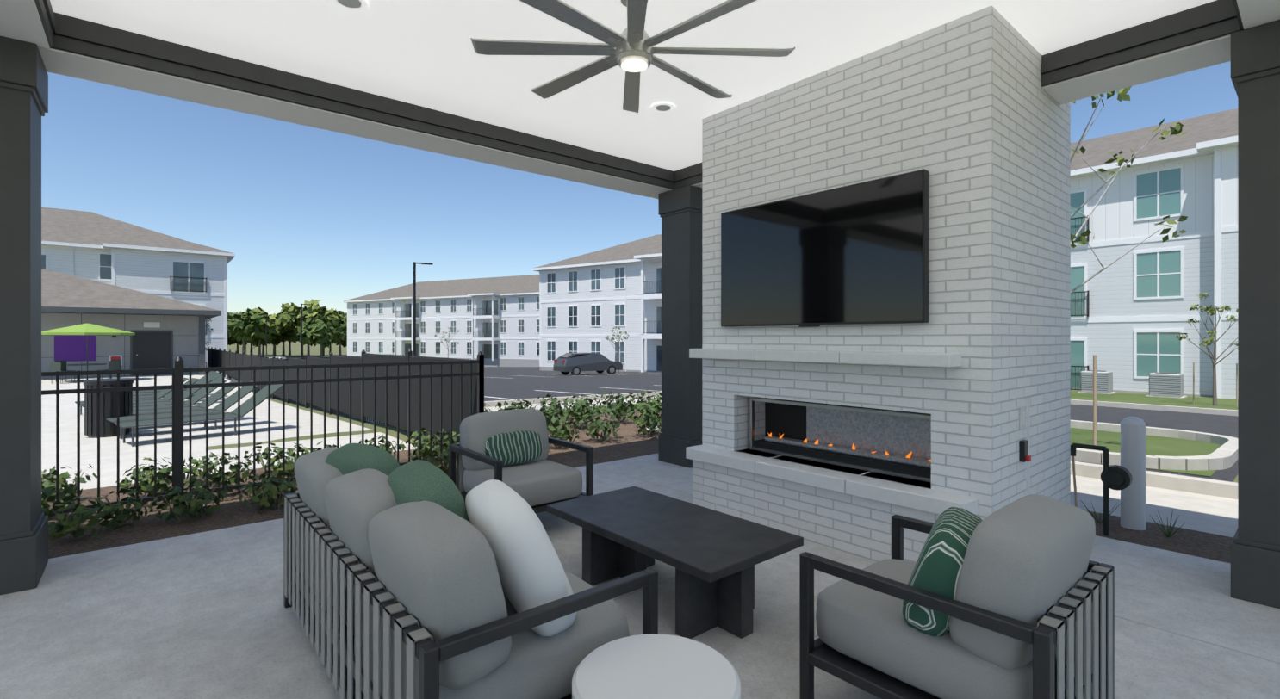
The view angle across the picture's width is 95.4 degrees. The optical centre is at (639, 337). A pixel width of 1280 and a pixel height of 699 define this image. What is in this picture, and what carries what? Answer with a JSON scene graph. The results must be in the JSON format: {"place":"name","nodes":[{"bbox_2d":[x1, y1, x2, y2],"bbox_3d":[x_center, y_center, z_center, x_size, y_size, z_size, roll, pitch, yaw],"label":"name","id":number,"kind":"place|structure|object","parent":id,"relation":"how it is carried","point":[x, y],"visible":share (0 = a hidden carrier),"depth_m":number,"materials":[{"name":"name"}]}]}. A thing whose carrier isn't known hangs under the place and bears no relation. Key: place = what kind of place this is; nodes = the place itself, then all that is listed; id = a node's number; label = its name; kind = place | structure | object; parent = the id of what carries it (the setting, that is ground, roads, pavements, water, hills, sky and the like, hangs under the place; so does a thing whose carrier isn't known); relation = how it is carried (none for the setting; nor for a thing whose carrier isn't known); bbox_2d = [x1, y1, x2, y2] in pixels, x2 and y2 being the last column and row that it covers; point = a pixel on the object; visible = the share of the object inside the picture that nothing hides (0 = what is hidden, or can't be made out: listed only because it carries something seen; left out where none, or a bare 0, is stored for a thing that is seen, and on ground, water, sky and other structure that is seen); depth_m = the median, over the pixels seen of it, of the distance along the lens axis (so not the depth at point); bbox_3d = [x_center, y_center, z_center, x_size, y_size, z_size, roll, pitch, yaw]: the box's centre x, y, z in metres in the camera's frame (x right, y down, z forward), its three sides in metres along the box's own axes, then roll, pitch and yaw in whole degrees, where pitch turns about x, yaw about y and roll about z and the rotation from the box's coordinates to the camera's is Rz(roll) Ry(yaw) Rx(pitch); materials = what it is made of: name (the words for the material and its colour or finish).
{"place":"outdoors","nodes":[
{"label":"outdoors","id":0,"kind":"place"},
{"bbox_2d":[41,341,1237,538],"bbox_3d":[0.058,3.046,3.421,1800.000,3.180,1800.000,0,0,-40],"label":"terrain","id":1,"kind":"structure","parent":0,"point":[295,350],"depth_m":14.41,"materials":[{"name":"green plant"}]},
{"bbox_2d":[41,268,221,379],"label":"pool house","id":2,"kind":"structure","parent":1,"relation":"on","point":[167,332],"depth_m":27.70,"materials":[{"name":"grey paint"}]},
{"bbox_2d":[41,206,235,378],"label":"apartment","id":3,"kind":"structure","parent":1,"relation":"on","point":[93,246],"depth_m":42.16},
{"bbox_2d":[205,318,213,350],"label":"young tree","id":4,"kind":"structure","parent":1,"relation":"on","point":[208,320],"depth_m":33.69,"materials":[{"name":"green plant"}]},
{"bbox_2d":[41,371,416,493],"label":"pool deck","id":5,"kind":"structure","parent":1,"relation":"on","point":[88,444],"depth_m":8.83,"materials":[{"name":"white concrete"}]},
{"bbox_2d":[41,323,135,384],"bbox_3d":[-23.106,0.612,24.338,2.772,2.450,2.772,0,0,27],"label":"patio umbrella","id":6,"kind":"object","parent":5,"relation":"on","point":[87,329],"visible":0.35,"depth_m":23.86,"materials":[{"name":"green fabric"}]},
{"bbox_2d":[83,379,133,437],"bbox_3d":[-8.543,1.121,9.365,0.600,0.880,0.594,0,0,-40],"label":"trash can","id":7,"kind":"object","parent":5,"relation":"on","point":[108,406],"visible":0.81,"depth_m":9.15,"materials":[{"name":"black metal"}]},
{"bbox_2d":[74,371,282,447],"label":"lounge chairs","id":8,"kind":"object","parent":5,"relation":"on","point":[164,409],"visible":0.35,"depth_m":10.21,"materials":[{"name":"grey"}]},
{"bbox_2d":[227,311,240,339],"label":"tree","id":9,"kind":"object","parent":1,"relation":"on","point":[230,336],"visible":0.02,"depth_m":132.21,"materials":[{"name":"green plant"}]},
{"bbox_2d":[227,338,242,346],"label":"tree","id":10,"kind":"object","parent":1,"relation":"on","point":[230,342],"visible":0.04,"depth_m":145.06,"materials":[{"name":"green plant"}]},
{"bbox_2d":[236,340,248,353],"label":"tree","id":11,"kind":"object","parent":1,"relation":"on","point":[239,344],"depth_m":144.73,"materials":[{"name":"green plant"}]},
{"bbox_2d":[227,310,273,354],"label":"tree","id":12,"kind":"object","parent":1,"relation":"on","point":[238,325],"visible":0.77,"depth_m":123.26,"materials":[{"name":"green plant"}]},
{"bbox_2d":[234,313,285,356],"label":"tree","id":13,"kind":"object","parent":1,"relation":"on","point":[275,327],"visible":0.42,"depth_m":126.04,"materials":[{"name":"green plant"}]},
{"bbox_2d":[41,347,484,520],"bbox_3d":[-17.191,1.022,18.446,8.260,1.730,37.830,0,0,-40],"label":"pool fence","id":14,"kind":"object","parent":1,"relation":"on","point":[408,393],"visible":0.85,"depth_m":6.67,"materials":[{"name":"black metal"}]},
{"bbox_2d":[246,306,285,356],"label":"tree","id":15,"kind":"object","parent":1,"relation":"on","point":[257,309],"visible":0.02,"depth_m":145.00,"materials":[{"name":"green plant"}]},
{"bbox_2d":[247,335,285,357],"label":"tree","id":16,"kind":"object","parent":1,"relation":"on","point":[254,343],"visible":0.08,"depth_m":133.90,"materials":[{"name":"green plant"}]},
{"bbox_2d":[266,320,274,358],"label":"street lamp","id":17,"kind":"object","parent":1,"relation":"on","point":[266,336],"visible":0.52,"depth_m":98.19,"materials":[{"name":"black metal"}]},
{"bbox_2d":[268,338,288,355],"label":"tree","id":18,"kind":"object","parent":1,"relation":"on","point":[275,343],"visible":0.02,"depth_m":145.86,"materials":[{"name":"green plant"}]},
{"bbox_2d":[271,324,299,357],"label":"tree","id":19,"kind":"object","parent":1,"relation":"on","point":[290,336],"visible":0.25,"depth_m":135.10,"materials":[{"name":"green plant"}]},
{"bbox_2d":[281,341,291,356],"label":"tree","id":20,"kind":"object","parent":1,"relation":"on","point":[289,348],"depth_m":146.46,"materials":[{"name":"green plant"}]},
{"bbox_2d":[300,304,313,358],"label":"street lamp","id":21,"kind":"object","parent":1,"relation":"on","point":[301,328],"visible":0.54,"depth_m":64.90,"materials":[{"name":"black metal"}]},
{"bbox_2d":[276,298,343,356],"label":"tree","id":22,"kind":"object","parent":1,"relation":"on","point":[289,315],"visible":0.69,"depth_m":128.96,"materials":[{"name":"green plant"}]},
{"bbox_2d":[295,315,345,358],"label":"tree","id":23,"kind":"object","parent":1,"relation":"on","point":[321,332],"visible":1,"depth_m":121.64,"materials":[{"name":"green plant"}]},
{"bbox_2d":[329,343,338,354],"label":"tree","id":24,"kind":"object","parent":1,"relation":"on","point":[330,348],"depth_m":149.42,"materials":[{"name":"green plant"}]},
{"bbox_2d":[322,310,347,355],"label":"tree","id":25,"kind":"object","parent":1,"relation":"on","point":[342,314],"visible":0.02,"depth_m":149.51,"materials":[{"name":"green plant"}]},
{"bbox_2d":[323,314,347,355],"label":"tree","id":26,"kind":"object","parent":1,"relation":"on","point":[344,323],"visible":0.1,"depth_m":135.25,"materials":[{"name":"green plant"}]},
{"bbox_2d":[335,339,347,347],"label":"tree","id":27,"kind":"object","parent":1,"relation":"on","point":[343,344],"visible":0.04,"depth_m":143.09,"materials":[{"name":"green plant"}]},
{"bbox_2d":[413,261,433,355],"bbox_3d":[-14.462,-1.220,38.743,1.278,7.600,0.320,0,0,-19],"label":"street lamp","id":28,"kind":"object","parent":1,"relation":"on","point":[414,307],"visible":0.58,"depth_m":38.52,"materials":[{"name":"black metal"}]},
{"bbox_2d":[342,274,539,366],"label":"apartment","id":29,"kind":"structure","parent":1,"relation":"on","point":[494,321],"depth_m":87.92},
{"bbox_2d":[434,326,459,358],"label":"young tree","id":30,"kind":"object","parent":1,"relation":"on","point":[450,328],"visible":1,"depth_m":59.44,"materials":[{"name":"green plant"}]},
{"bbox_2d":[532,234,661,372],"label":"apartment","id":31,"kind":"structure","parent":1,"relation":"on","point":[588,302],"depth_m":50.62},
{"bbox_2d":[605,326,628,373],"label":"young tree","id":32,"kind":"object","parent":1,"relation":"on","point":[612,338],"visible":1,"depth_m":41.95,"materials":[{"name":"green plant"}]},
{"bbox_2d":[0,453,1279,698],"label":"patio floor","id":33,"kind":"structure","parent":1,"relation":"on","point":[203,616],"depth_m":2.91,"materials":[{"name":"grey concrete"}]},
{"bbox_2d":[0,36,48,595],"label":"column","id":34,"kind":"structure","parent":33,"relation":"on","point":[23,518],"depth_m":3.31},
{"bbox_2d":[49,0,1216,171],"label":"ceiling","id":35,"kind":"structure","parent":34,"relation":"on","point":[419,52],"depth_m":3.75,"materials":[{"name":"white paint"}]},
{"bbox_2d":[470,0,795,112],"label":"ceiling fan","id":36,"kind":"object","parent":35,"relation":"attached to","point":[630,50],"visible":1,"depth_m":3.17,"materials":[{"name":"silver metal"}]},
{"bbox_2d":[283,442,658,698],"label":"sofa","id":37,"kind":"object","parent":33,"relation":"on","point":[418,580],"visible":1,"depth_m":1.93,"materials":[{"name":"grey fabric"}]},
{"bbox_2d":[448,408,593,513],"bbox_3d":[-0.924,1.008,4.498,0.800,0.856,0.840,0,0,-40],"label":"armchair","id":38,"kind":"object","parent":33,"relation":"on","point":[509,448],"visible":0.88,"depth_m":4.44,"materials":[{"name":"grey fabric"}]},
{"bbox_2d":[571,633,740,698],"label":"side table","id":39,"kind":"object","parent":33,"relation":"on","point":[654,667],"visible":1,"depth_m":1.72,"materials":[{"name":"white"}]},
{"bbox_2d":[546,486,803,639],"bbox_3d":[0.133,1.226,3.255,0.700,0.420,1.350,0,0,-40],"label":"coffee table","id":40,"kind":"object","parent":33,"relation":"on","point":[713,557],"visible":0.96,"depth_m":2.98,"materials":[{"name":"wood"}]},
{"bbox_2d":[658,185,702,468],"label":"column","id":41,"kind":"structure","parent":33,"relation":"on","point":[680,211],"depth_m":6.57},
{"bbox_2d":[685,5,1070,563],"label":"fireplace wall","id":42,"kind":"structure","parent":33,"relation":"on","point":[970,115],"depth_m":3.84,"materials":[{"name":"brick"}]},
{"bbox_2d":[720,169,928,327],"bbox_3d":[1.231,-0.559,4.223,0.064,0.957,1.660,0,0,-40],"label":"television","id":43,"kind":"object","parent":42,"relation":"attached to","point":[855,254],"visible":1,"depth_m":4.05,"materials":[{"name":"black"}]},
{"bbox_2d":[750,397,931,483],"bbox_3d":[1.513,0.717,4.371,0.270,0.430,1.520,0,0,-40],"label":"fireplace","id":44,"kind":"object","parent":42,"relation":"on","point":[897,437],"visible":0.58,"depth_m":4.33,"materials":[{"name":"silver metal"}]},
{"bbox_2d":[768,433,931,461],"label":"flames","id":45,"kind":"object","parent":44,"relation":"on","point":[854,448],"visible":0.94,"depth_m":4.31,"materials":[{"name":"orange"}]},
{"bbox_2d":[1019,397,1031,496],"bbox_3d":[2.450,0.712,3.678,0.170,0.650,0.050,0,0,-40],"label":"outlet and switch","id":46,"kind":"object","parent":42,"relation":"attached to","point":[1024,456],"visible":0.96,"depth_m":3.67,"materials":[{"name":"white plastic"}]},
{"bbox_2d":[799,494,1114,698],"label":"armchair","id":47,"kind":"object","parent":33,"relation":"on","point":[1015,599],"visible":1,"depth_m":1.92,"materials":[{"name":"grey fabric"}]},
{"bbox_2d":[1230,19,1279,608],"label":"column","id":48,"kind":"structure","parent":33,"relation":"on","point":[1255,543],"depth_m":3.15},
{"bbox_2d":[0,0,1279,198],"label":"pavilion beams","id":49,"kind":"structure","parent":48,"relation":"on","point":[1190,40],"depth_m":3.90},
{"bbox_2d":[47,410,1232,564],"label":"mulch beds","id":50,"kind":"object","parent":1,"relation":"on","point":[629,442],"visible":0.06,"depth_m":4.64,"materials":[{"name":"brown soil"}]},
{"bbox_2d":[41,388,1184,541],"bbox_3d":[0.005,1.227,4.485,15.691,0.699,11.563,0,0,-40],"label":"shrub","id":51,"kind":"object","parent":50,"relation":"on","point":[65,525],"visible":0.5,"depth_m":5.23,"materials":[{"name":"green plant"}]},
{"bbox_2d":[1070,442,1132,535],"bbox_3d":[3.393,1.129,4.299,0.100,0.657,0.364,0,0,-40],"label":"pipe","id":52,"kind":"object","parent":50,"relation":"on","point":[1115,477],"visible":0.85,"depth_m":4.26,"materials":[{"name":"black metal"}]},
{"bbox_2d":[1120,416,1145,530],"bbox_3d":[3.773,1.042,4.454,0.150,0.870,0.150,0,0,-40],"label":"bollard","id":53,"kind":"object","parent":50,"relation":"on","point":[1133,462],"visible":0.83,"depth_m":4.39,"materials":[{"name":"grey"}]},
{"bbox_2d":[225,366,1237,537],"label":"roads and walks","id":54,"kind":"structure","parent":1,"relation":"on","point":[1207,514],"depth_m":12.03,"materials":[{"name":"concrete"}]},
{"bbox_2d":[553,352,622,375],"bbox_3d":[-3.541,1.772,39.898,4.412,1.495,1.840,0,0,-32],"label":"hatchback car","id":55,"kind":"object","parent":54,"relation":"on","point":[574,363],"visible":0.96,"depth_m":39.00,"materials":[{"name":"grey metal"}]},
{"bbox_2d":[351,391,1237,499],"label":"kerbs","id":56,"kind":"structure","parent":1,"relation":"on","point":[1224,456],"depth_m":6.66,"materials":[{"name":"grey concrete"}]},
{"bbox_2d":[372,391,1237,476],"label":"lawn patches","id":57,"kind":"object","parent":1,"relation":"on","point":[1155,445],"visible":0.17,"depth_m":9.01,"materials":[{"name":"green plant"}]},
{"bbox_2d":[1093,355,1097,450],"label":"young birch stakes","id":58,"kind":"object","parent":1,"relation":"on","point":[1095,400],"visible":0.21,"depth_m":6.91,"materials":[{"name":"beige wood"}]},
{"bbox_2d":[1077,370,1116,394],"bbox_3d":[17.550,1.723,22.368,0.900,0.920,1.000,0,0,-40],"label":"ac unit","id":59,"kind":"object","parent":1,"relation":"on","point":[1104,382],"visible":0.71,"depth_m":22.14,"materials":[{"name":"grey metal"}]},
{"bbox_2d":[1070,86,1187,293],"bbox_3d":[5.253,-0.884,7.328,2.340,4.885,2.353,0,0,-40],"label":"young birch","id":60,"kind":"object","parent":1,"relation":"on","point":[1123,96],"visible":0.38,"depth_m":6.97,"materials":[{"name":"green plant"}]},
{"bbox_2d":[1070,108,1237,399],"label":"apartment","id":61,"kind":"structure","parent":1,"relation":"on","point":[1131,313],"depth_m":22.98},
{"bbox_2d":[1145,372,1186,398],"bbox_3d":[18.846,1.717,20.844,0.900,0.920,1.000,0,0,-40],"label":"ac unit","id":62,"kind":"object","parent":1,"relation":"on","point":[1166,385],"visible":1,"depth_m":20.57,"materials":[{"name":"grey metal"}]},
{"bbox_2d":[1174,292,1237,405],"bbox_3d":[16.641,0.351,16.935,1.519,3.456,1.572,0,0,-10],"label":"young tree","id":63,"kind":"object","parent":1,"relation":"on","point":[1212,310],"depth_m":16.95,"materials":[{"name":"green plant"}]},
{"bbox_2d":[1193,362,1237,407],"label":"tree stakes","id":64,"kind":"object","parent":1,"relation":"on","point":[1236,384],"visible":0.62,"depth_m":16.62,"materials":[{"name":"beige wood"}]},
{"bbox_2d":[41,61,1237,315],"label":"sky","id":65,"kind":"structure","parent":0,"point":[305,213],"materials":[{"name":"blue"}]}
]}

